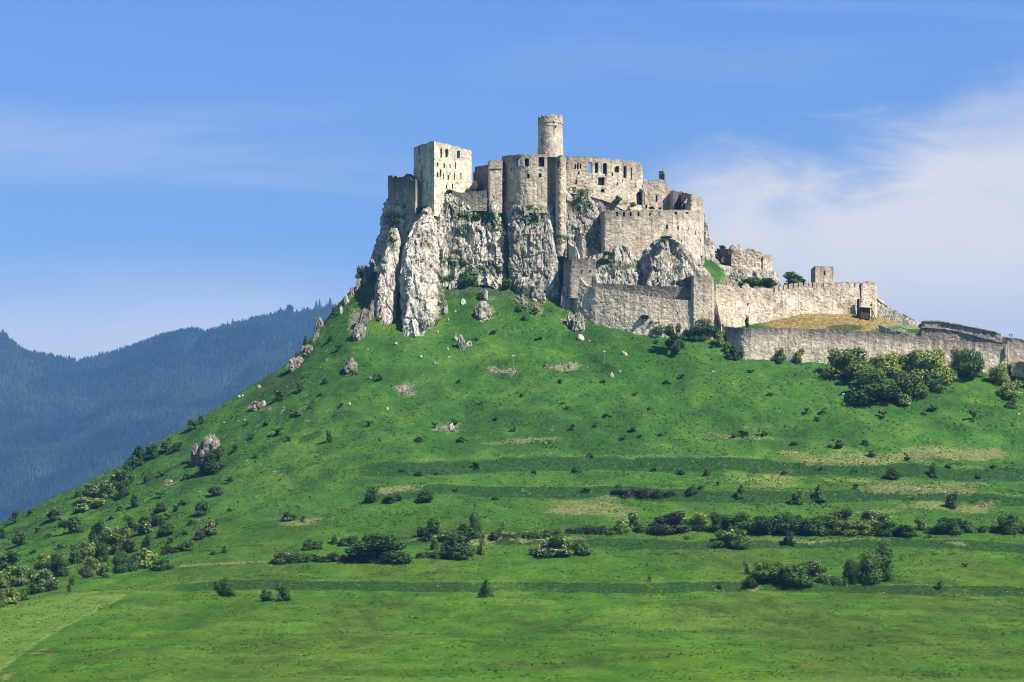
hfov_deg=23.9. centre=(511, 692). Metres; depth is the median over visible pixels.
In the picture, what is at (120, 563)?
tree
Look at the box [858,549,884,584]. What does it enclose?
tree
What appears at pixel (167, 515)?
weed clump
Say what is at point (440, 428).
scree
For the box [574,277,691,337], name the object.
wall
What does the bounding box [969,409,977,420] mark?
weed clump
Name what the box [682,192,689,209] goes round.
tower side wall
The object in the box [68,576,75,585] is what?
shrub
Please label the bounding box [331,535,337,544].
shrub
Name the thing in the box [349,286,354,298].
boulder
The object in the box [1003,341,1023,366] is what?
wall
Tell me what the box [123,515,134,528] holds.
shrub
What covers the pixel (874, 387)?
shrub
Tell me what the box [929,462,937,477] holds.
shrub
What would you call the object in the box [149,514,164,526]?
shrub
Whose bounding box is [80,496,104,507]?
elder bush
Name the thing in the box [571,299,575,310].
boulder
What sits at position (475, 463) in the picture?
weed clump
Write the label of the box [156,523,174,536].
shrub
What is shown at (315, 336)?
boulder
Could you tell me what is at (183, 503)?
weed clump
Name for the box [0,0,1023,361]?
sky
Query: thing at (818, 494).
conifer
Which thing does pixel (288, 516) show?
elder bush
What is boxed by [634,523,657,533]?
hedge shrub
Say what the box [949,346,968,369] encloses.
elder bush
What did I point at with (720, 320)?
spur wall
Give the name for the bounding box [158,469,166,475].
shrub
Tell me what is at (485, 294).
boulder
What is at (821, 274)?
watch tower
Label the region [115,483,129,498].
shrub
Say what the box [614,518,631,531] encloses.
elder bush
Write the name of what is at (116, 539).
elder bush
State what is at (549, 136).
round tower
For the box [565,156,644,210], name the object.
residential wing
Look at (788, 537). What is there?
shrub
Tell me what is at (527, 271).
cliff
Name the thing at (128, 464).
shrub
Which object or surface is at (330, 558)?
hedge shrub
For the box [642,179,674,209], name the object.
gallery wall
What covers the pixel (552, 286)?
rock pinnacle
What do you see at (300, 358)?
boulder
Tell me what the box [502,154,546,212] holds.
bastion
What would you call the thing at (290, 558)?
hedge shrub
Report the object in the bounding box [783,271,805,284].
shrub
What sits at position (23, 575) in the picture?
elder bush
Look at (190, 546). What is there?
elder bush
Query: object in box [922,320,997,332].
coping
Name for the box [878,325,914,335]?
stair parapet
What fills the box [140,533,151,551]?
shrub
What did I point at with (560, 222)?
buttress
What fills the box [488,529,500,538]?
shrub
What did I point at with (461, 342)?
boulder
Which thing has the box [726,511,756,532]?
shrub
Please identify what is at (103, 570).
elder bush
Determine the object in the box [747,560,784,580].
shrub
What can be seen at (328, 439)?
weed clump
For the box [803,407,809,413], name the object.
weed clump
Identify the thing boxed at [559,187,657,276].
cliff
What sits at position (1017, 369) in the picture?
wall
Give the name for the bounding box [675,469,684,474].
shrub
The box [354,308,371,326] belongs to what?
boulder
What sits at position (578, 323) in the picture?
boulder
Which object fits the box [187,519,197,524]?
weed clump
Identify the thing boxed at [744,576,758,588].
shrub
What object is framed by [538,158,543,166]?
window
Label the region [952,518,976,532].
shrub
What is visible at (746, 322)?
shrub
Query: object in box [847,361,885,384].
shrub
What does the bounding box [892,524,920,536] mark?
shrub
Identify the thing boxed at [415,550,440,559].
hedge shrub
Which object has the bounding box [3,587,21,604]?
elder bush
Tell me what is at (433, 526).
shrub
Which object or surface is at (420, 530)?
shrub
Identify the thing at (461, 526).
shrub
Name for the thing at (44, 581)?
elder bush
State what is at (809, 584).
shrub
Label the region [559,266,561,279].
shrub
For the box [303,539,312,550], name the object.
shrub
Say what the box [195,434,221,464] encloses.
boulder
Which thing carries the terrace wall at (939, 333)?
on the hill
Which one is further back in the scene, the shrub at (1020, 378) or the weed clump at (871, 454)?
the shrub at (1020, 378)
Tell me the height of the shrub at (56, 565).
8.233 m
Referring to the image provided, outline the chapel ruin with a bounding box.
[471,180,479,191]
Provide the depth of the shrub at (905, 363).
951.51 m
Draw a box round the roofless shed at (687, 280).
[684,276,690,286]
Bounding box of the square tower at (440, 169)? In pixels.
[413,141,471,216]
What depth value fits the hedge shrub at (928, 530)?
775.65 m
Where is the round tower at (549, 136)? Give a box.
[537,114,562,156]
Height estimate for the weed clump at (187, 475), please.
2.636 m
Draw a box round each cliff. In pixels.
[368,193,507,288]
[503,199,560,297]
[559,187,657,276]
[580,245,642,311]
[639,238,714,286]
[700,214,719,264]
[714,259,781,289]
[877,297,920,327]
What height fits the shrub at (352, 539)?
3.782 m
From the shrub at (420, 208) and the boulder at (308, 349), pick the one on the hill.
the boulder at (308, 349)
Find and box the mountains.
[0,308,330,522]
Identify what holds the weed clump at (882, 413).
on the hill
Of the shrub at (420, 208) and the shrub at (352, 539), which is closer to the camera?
the shrub at (352, 539)
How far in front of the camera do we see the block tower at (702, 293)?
973.04 m
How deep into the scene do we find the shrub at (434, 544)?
747.24 m
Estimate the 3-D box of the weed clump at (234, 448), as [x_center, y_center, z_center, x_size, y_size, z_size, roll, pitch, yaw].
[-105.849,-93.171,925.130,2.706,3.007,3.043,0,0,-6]
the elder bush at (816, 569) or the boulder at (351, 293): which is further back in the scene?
the boulder at (351, 293)
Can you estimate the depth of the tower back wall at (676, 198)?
1018.59 m
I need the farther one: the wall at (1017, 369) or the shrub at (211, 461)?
the wall at (1017, 369)
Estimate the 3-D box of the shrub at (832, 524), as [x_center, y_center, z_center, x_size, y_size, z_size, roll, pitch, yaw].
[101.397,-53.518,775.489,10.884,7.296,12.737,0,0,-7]
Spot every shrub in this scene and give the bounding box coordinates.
[0,527,5,539]
[0,549,21,568]
[10,511,19,522]
[11,531,28,545]
[19,587,30,600]
[43,553,70,576]
[47,578,58,590]
[61,516,85,533]
[68,544,83,563]
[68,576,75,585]
[75,487,81,496]
[78,566,94,578]
[88,519,106,545]
[94,542,108,562]
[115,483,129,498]
[119,470,134,484]
[122,454,136,471]
[122,539,137,552]
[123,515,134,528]
[127,554,137,571]
[130,493,138,507]
[131,445,146,467]
[137,516,151,522]
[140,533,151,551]
[143,443,160,459]
[143,475,150,481]
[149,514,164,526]
[150,558,174,570]
[152,502,167,512]
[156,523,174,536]
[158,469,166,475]
[159,437,172,452]
[160,543,185,554]
[171,442,181,450]
[188,418,199,429]
[194,528,205,539]
[195,500,210,515]
[197,416,204,424]
[199,462,207,472]
[200,446,225,472]
[207,486,223,495]
[208,549,216,554]
[213,577,236,596]
[259,588,275,600]
[275,583,291,601]
[280,551,313,564]
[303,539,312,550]
[304,552,340,562]
[312,540,323,548]
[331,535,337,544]
[332,306,337,313]
[335,553,354,561]
[338,538,349,545]
[344,533,413,562]
[346,535,359,544]
[353,553,412,563]
[354,265,365,279]
[363,486,378,502]
[380,495,395,503]
[394,217,400,224]
[395,494,402,500]
[412,204,425,214]
[414,490,433,502]
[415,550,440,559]
[417,526,424,536]
[423,530,432,541]
[425,518,442,533]
[430,535,438,549]
[435,530,451,539]
[436,551,451,557]
[440,525,476,559]
[443,267,463,281]
[457,523,466,532]
[458,269,482,286]
[471,213,482,218]
[477,292,483,299]
[477,531,488,555]
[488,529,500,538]
[500,278,514,289]
[503,531,529,538]
[515,304,524,310]
[519,530,550,539]
[527,546,537,554]
[530,308,540,313]
[543,529,561,536]
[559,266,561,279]
[565,525,587,534]
[572,542,594,555]
[579,524,605,534]
[598,523,625,535]
[603,251,612,255]
[612,483,623,493]
[614,195,622,202]
[619,488,651,497]
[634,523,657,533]
[638,488,676,498]
[647,510,691,533]
[660,235,671,238]
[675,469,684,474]
[681,327,700,341]
[685,512,707,530]
[687,485,698,494]
[688,317,718,338]
[704,468,711,475]
[706,512,731,531]
[717,582,722,588]
[723,341,730,352]
[726,345,743,359]
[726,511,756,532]
[736,484,746,499]
[741,277,763,285]
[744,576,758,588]
[745,315,749,327]
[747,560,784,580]
[750,514,783,534]
[759,277,777,287]
[772,513,804,534]
[774,562,816,586]
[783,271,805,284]
[783,531,795,544]
[797,516,830,535]
[804,578,813,587]
[822,515,847,534]
[826,574,848,586]
[830,508,853,527]
[842,520,877,535]
[845,370,900,404]
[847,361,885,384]
[871,521,898,536]
[886,468,900,479]
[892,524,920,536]
[898,349,919,373]
[920,371,946,392]
[924,527,940,533]
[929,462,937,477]
[931,517,964,534]
[937,581,941,588]
[945,492,957,508]
[946,368,958,381]
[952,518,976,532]
[955,348,984,378]
[972,525,988,532]
[987,524,1000,532]
[990,512,1022,534]
[1004,398,1017,408]
[1006,362,1023,380]
[1016,521,1023,532]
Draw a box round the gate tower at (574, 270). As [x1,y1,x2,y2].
[562,259,595,298]
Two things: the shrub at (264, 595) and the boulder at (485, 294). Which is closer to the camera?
the shrub at (264, 595)
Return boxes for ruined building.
[716,248,731,265]
[731,248,771,274]
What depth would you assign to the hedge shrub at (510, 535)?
762.89 m
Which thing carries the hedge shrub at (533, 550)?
on the hill
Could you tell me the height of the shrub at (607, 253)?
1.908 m
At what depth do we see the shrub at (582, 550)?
736.08 m
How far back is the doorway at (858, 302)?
984.70 m
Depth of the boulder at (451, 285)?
1001.89 m
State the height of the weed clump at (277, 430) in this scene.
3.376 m
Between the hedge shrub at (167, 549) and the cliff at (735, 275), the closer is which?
the hedge shrub at (167, 549)
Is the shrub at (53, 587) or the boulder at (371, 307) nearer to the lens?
the shrub at (53, 587)
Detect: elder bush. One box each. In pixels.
[0,565,15,588]
[0,588,8,607]
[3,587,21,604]
[10,564,35,586]
[30,568,59,593]
[33,552,49,569]
[47,506,61,520]
[57,515,66,526]
[72,503,88,513]
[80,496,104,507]
[80,539,95,557]
[81,482,100,498]
[84,556,100,568]
[96,562,112,577]
[97,480,115,499]
[97,527,135,554]
[109,469,122,487]
[132,520,152,535]
[136,547,159,568]
[183,539,195,550]
[204,520,218,534]
[222,544,227,552]
[270,550,285,563]
[280,512,297,521]
[498,523,504,535]
[533,535,578,557]
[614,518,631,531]
[628,511,640,531]
[649,320,664,334]
[710,528,751,548]
[713,315,718,333]
[715,330,724,346]
[743,560,750,574]
[773,348,785,362]
[788,489,805,504]
[792,348,803,362]
[806,560,829,581]
[821,346,874,380]
[857,509,890,525]
[866,352,903,375]
[893,370,928,400]
[897,391,912,405]
[910,347,955,384]
[914,517,927,530]
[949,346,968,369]
[988,363,1011,384]
[998,380,1022,398]
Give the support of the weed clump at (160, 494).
on the hill
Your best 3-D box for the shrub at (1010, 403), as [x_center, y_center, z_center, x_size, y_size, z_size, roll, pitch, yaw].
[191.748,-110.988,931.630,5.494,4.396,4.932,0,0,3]
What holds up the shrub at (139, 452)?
on the hill
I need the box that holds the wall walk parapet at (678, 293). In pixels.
[593,283,690,299]
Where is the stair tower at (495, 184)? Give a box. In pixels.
[488,160,502,212]
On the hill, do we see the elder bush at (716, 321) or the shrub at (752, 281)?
the elder bush at (716, 321)
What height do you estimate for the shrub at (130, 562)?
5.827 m
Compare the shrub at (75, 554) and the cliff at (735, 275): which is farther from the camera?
the cliff at (735, 275)
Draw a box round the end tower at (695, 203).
[688,194,703,255]
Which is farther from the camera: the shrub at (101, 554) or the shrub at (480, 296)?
the shrub at (480, 296)
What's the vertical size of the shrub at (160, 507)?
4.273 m
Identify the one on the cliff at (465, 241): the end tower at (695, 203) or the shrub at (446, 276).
the shrub at (446, 276)
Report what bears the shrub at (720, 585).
on the hill
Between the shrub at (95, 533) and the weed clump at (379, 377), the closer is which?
the shrub at (95, 533)
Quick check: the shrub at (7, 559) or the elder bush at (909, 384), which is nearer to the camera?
the shrub at (7, 559)
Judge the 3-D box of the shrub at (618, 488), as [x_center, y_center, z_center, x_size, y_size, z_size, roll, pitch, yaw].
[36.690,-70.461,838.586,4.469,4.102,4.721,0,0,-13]
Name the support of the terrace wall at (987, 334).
on the hill
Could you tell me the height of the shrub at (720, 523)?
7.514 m
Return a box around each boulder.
[190,443,197,463]
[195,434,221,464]
[250,401,261,410]
[288,357,299,372]
[297,356,302,363]
[302,344,312,355]
[311,330,319,344]
[314,317,322,332]
[344,295,348,304]
[344,357,357,373]
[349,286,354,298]
[353,323,366,340]
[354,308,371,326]
[355,279,360,291]
[362,265,368,282]
[368,299,374,318]
[369,259,375,273]
[442,300,447,314]
[448,280,454,289]
[458,334,465,349]
[475,301,491,321]
[484,290,487,299]
[531,287,545,301]
[561,286,571,308]
[566,313,573,325]
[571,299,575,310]
[572,312,584,331]
[577,334,583,339]
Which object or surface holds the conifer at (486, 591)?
on the hill
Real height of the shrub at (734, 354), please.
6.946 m
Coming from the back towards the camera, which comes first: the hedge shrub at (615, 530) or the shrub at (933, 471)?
the shrub at (933, 471)
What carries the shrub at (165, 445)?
on the hill
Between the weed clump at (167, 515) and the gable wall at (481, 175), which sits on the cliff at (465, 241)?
the gable wall at (481, 175)
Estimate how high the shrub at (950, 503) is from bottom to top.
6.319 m
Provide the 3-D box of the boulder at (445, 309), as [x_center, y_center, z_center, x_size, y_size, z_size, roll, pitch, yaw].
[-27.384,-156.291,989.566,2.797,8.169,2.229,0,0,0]
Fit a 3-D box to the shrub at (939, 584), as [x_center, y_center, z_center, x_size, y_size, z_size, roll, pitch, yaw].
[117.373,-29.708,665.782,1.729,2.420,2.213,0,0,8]
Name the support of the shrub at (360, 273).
on the hill
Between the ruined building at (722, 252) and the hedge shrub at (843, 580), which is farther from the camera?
the ruined building at (722, 252)
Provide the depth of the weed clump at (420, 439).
889.85 m
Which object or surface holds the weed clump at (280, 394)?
on the hill
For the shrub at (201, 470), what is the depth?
909.88 m
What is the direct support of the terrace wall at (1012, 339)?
on the hill
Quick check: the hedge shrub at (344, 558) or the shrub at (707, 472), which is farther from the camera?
the shrub at (707, 472)
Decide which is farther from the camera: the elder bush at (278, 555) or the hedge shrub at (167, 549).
the hedge shrub at (167, 549)
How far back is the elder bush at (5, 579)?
741.68 m
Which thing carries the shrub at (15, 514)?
on the hill
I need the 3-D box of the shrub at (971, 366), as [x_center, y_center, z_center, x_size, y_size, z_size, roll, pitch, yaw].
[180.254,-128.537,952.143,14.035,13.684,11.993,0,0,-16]
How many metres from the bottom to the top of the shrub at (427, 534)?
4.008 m
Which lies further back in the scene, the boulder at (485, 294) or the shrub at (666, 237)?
the boulder at (485, 294)
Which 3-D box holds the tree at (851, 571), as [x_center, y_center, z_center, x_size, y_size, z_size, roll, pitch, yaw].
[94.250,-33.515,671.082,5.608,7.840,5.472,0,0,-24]
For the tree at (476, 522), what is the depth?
763.70 m
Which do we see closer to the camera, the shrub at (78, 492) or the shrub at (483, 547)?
the shrub at (483, 547)
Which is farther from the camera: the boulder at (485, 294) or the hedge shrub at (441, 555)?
the boulder at (485, 294)
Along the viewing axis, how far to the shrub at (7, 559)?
814.30 m
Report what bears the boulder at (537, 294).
on the hill
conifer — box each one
[303,336,307,344]
[476,579,494,597]
[810,484,826,500]
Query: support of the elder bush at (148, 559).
on the hill
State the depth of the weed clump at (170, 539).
801.74 m
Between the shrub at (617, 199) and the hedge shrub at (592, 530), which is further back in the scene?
the shrub at (617, 199)
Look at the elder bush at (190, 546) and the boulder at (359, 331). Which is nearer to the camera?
the elder bush at (190, 546)
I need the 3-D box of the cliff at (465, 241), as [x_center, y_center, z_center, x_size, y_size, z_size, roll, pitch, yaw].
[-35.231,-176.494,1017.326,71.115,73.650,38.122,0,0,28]
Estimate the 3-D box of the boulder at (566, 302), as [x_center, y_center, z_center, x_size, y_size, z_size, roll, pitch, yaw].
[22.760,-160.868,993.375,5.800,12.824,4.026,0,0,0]
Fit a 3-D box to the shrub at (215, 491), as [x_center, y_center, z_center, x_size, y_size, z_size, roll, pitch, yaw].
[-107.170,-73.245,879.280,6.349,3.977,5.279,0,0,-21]
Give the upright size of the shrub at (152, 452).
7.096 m
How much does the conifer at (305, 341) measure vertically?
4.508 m
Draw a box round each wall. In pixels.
[388,174,418,214]
[452,190,486,211]
[475,165,487,197]
[547,157,555,227]
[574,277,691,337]
[600,210,700,263]
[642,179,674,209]
[670,191,681,209]
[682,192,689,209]
[714,282,859,326]
[717,303,723,338]
[724,326,1006,373]
[918,328,1002,343]
[921,322,1002,340]
[1001,337,1023,342]
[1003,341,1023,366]
[1011,361,1023,376]
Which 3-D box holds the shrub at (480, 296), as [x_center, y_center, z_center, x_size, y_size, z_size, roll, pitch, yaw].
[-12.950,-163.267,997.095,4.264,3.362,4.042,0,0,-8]
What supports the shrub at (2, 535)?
on the hill
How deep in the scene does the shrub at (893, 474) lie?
858.77 m
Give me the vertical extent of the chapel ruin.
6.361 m
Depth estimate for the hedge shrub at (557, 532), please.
762.79 m
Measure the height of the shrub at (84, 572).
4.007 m
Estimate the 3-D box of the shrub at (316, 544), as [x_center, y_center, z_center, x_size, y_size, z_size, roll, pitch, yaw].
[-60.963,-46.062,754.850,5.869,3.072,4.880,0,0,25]
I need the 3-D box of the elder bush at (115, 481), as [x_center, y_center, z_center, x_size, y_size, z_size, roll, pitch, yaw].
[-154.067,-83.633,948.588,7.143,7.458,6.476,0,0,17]
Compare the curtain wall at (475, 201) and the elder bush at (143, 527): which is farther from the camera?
the curtain wall at (475, 201)
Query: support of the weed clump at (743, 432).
on the hill
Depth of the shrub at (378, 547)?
717.70 m
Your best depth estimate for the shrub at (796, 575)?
668.51 m
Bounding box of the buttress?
[555,155,566,258]
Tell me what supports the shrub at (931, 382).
on the hill
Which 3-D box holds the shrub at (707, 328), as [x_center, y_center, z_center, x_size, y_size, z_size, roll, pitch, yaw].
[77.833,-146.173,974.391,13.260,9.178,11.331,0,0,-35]
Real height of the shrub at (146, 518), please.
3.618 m
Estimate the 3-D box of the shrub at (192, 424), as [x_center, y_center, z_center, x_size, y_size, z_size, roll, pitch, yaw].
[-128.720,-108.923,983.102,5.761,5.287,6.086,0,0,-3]
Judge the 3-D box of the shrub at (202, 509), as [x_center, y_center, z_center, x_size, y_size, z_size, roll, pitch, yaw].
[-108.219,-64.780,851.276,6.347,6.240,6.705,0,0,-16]
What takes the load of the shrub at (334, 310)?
on the hill
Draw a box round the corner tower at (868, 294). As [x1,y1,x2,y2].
[860,281,876,316]
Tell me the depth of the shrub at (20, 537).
882.11 m
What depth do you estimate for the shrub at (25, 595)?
674.94 m
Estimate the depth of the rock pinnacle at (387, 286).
992.01 m
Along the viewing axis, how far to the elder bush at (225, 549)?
756.97 m
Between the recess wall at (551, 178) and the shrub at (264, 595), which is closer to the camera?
the shrub at (264, 595)
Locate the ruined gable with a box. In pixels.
[568,243,579,259]
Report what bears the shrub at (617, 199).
on the residential wing
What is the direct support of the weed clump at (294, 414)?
on the hill
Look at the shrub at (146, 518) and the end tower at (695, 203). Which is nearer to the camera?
the shrub at (146, 518)
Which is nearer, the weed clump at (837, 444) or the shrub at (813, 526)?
the shrub at (813, 526)
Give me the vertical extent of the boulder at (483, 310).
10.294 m
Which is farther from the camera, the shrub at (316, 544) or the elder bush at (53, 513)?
the elder bush at (53, 513)
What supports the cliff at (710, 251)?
on the hill
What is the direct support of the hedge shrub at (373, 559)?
on the hill
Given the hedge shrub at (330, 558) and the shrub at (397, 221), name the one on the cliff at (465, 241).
the shrub at (397, 221)
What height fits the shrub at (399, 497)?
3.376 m
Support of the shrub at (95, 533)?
on the hill
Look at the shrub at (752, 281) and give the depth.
1010.17 m
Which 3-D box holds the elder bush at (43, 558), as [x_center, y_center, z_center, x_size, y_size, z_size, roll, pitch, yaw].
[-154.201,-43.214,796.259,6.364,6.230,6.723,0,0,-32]
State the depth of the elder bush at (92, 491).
939.48 m
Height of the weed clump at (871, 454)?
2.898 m
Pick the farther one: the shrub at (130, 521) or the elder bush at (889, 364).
the elder bush at (889, 364)
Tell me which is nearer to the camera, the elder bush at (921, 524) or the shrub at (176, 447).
the elder bush at (921, 524)
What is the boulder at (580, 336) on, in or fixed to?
on the hill
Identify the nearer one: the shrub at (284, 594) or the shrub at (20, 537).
the shrub at (284, 594)
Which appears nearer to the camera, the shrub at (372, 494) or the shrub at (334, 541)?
the shrub at (334, 541)
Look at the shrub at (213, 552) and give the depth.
755.67 m
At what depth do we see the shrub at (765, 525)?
768.53 m
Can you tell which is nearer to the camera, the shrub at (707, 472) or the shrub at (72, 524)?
the shrub at (707, 472)
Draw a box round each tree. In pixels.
[111,549,128,573]
[286,304,293,310]
[468,511,483,538]
[664,323,685,353]
[842,559,860,584]
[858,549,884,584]
[873,540,895,581]
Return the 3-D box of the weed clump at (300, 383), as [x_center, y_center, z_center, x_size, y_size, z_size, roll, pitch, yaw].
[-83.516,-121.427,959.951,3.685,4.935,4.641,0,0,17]
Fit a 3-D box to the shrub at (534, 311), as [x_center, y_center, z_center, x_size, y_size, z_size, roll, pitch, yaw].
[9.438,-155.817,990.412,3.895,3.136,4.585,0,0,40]
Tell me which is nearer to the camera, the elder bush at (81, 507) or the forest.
the elder bush at (81, 507)
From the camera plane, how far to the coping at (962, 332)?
969.39 m
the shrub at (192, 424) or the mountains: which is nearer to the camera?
the shrub at (192, 424)
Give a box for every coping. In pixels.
[921,326,1002,342]
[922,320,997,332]
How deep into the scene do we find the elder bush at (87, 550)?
803.25 m
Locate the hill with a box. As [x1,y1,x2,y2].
[0,259,1023,681]
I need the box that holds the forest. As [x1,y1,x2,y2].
[0,302,338,521]
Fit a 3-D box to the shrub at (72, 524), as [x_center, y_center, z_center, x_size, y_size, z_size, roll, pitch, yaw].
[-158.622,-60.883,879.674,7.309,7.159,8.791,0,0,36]
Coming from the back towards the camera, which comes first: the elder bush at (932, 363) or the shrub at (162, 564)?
the elder bush at (932, 363)
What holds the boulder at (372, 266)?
on the hill
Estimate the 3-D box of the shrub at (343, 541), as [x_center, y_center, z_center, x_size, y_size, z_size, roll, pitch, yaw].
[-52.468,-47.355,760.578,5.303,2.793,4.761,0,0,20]
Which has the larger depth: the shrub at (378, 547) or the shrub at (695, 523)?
the shrub at (695, 523)
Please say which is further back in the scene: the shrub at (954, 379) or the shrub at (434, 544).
the shrub at (954, 379)
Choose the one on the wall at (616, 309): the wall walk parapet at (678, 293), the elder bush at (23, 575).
the wall walk parapet at (678, 293)
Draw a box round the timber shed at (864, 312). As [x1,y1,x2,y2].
[858,307,875,320]
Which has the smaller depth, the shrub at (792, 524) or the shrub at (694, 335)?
the shrub at (792, 524)
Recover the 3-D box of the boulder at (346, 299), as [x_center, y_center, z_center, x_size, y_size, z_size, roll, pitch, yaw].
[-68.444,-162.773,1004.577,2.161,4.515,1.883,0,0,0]
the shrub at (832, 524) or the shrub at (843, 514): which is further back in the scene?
the shrub at (843, 514)
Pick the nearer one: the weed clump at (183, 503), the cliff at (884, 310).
the weed clump at (183, 503)
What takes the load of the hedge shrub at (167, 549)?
on the hill
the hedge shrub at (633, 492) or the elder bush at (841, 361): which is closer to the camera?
the hedge shrub at (633, 492)
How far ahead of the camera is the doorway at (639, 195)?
1016.41 m
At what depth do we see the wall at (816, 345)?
959.63 m
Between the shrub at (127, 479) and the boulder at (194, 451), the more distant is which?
the shrub at (127, 479)
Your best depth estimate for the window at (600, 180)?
1007.52 m
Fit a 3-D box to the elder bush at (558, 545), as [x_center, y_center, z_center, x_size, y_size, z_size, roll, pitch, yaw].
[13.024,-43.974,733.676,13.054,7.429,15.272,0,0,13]
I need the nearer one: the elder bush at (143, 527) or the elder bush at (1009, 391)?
the elder bush at (143, 527)
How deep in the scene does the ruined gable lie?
995.83 m
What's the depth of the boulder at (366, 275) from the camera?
1010.92 m
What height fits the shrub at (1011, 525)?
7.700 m
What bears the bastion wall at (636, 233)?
on the cliff at (669, 262)
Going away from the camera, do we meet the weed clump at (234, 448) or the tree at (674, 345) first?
the weed clump at (234, 448)
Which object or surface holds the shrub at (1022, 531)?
on the hill
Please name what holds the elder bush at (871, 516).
on the hill
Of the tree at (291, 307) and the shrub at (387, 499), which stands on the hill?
the shrub at (387, 499)
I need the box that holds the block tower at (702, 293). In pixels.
[691,275,713,338]
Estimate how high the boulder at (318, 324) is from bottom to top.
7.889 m
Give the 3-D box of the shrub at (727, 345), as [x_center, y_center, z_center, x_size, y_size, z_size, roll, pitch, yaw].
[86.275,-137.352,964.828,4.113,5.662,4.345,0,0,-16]
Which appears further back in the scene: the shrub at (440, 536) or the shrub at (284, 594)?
the shrub at (440, 536)
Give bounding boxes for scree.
[398,295,727,443]
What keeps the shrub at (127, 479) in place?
on the hill
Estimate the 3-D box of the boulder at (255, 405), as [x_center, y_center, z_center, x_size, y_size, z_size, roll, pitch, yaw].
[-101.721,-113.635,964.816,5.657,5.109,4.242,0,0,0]
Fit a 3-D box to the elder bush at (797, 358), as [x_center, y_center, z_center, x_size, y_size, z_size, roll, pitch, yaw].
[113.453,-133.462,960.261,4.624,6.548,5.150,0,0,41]
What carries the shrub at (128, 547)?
on the hill
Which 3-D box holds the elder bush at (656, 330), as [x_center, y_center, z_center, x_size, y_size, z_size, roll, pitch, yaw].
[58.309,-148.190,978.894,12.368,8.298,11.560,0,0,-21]
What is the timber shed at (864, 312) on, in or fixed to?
on the hill
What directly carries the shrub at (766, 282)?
on the hill
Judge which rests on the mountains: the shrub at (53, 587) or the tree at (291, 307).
the tree at (291, 307)
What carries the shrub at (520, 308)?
on the hill
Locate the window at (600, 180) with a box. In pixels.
[598,178,603,184]
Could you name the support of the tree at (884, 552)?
on the hill
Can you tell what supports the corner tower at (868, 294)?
on the hill
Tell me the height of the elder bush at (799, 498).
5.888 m
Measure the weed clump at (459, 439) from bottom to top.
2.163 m
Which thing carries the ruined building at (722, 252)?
on the cliff at (735, 275)
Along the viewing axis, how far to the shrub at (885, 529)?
765.88 m
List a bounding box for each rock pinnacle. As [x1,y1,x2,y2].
[374,228,400,324]
[398,207,444,337]
[543,215,560,296]
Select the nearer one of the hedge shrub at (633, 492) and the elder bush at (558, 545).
the elder bush at (558, 545)
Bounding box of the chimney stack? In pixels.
[659,171,664,179]
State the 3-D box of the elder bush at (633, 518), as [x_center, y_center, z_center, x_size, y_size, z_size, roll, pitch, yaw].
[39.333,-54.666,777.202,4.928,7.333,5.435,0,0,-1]
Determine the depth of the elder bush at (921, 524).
779.86 m
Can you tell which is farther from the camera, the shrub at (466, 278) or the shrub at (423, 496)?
the shrub at (466, 278)
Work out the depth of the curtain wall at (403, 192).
1017.00 m
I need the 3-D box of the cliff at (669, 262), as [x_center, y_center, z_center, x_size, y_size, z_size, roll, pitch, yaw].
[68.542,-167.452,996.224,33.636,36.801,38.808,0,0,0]
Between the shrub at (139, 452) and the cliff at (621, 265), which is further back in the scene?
the cliff at (621, 265)
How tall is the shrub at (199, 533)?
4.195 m
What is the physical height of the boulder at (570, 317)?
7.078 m
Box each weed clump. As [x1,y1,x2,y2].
[155,492,165,497]
[164,513,171,518]
[167,537,174,542]
[177,499,186,505]
[182,473,190,479]
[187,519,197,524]
[231,445,237,452]
[271,427,282,435]
[275,391,283,399]
[289,410,301,416]
[296,380,304,391]
[326,430,332,442]
[372,374,382,380]
[413,436,422,441]
[456,436,468,440]
[472,461,479,468]
[738,430,748,435]
[756,430,768,434]
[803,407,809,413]
[829,439,844,447]
[868,450,876,456]
[878,410,887,417]
[927,404,937,409]
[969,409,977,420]
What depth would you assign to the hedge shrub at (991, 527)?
782.01 m
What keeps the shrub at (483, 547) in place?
on the hill
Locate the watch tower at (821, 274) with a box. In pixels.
[811,266,833,286]
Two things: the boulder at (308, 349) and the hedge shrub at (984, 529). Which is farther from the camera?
the boulder at (308, 349)
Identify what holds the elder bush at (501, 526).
on the hill
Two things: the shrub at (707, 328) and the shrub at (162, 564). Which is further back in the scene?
the shrub at (707, 328)
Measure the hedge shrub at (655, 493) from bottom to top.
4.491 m
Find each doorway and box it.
[637,192,641,204]
[857,299,859,314]
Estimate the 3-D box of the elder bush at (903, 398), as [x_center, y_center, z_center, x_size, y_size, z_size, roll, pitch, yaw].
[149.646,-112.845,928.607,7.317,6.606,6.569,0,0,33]
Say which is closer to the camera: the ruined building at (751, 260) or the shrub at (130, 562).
the shrub at (130, 562)
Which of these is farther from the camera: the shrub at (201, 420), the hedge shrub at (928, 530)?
the shrub at (201, 420)
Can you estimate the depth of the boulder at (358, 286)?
1007.41 m

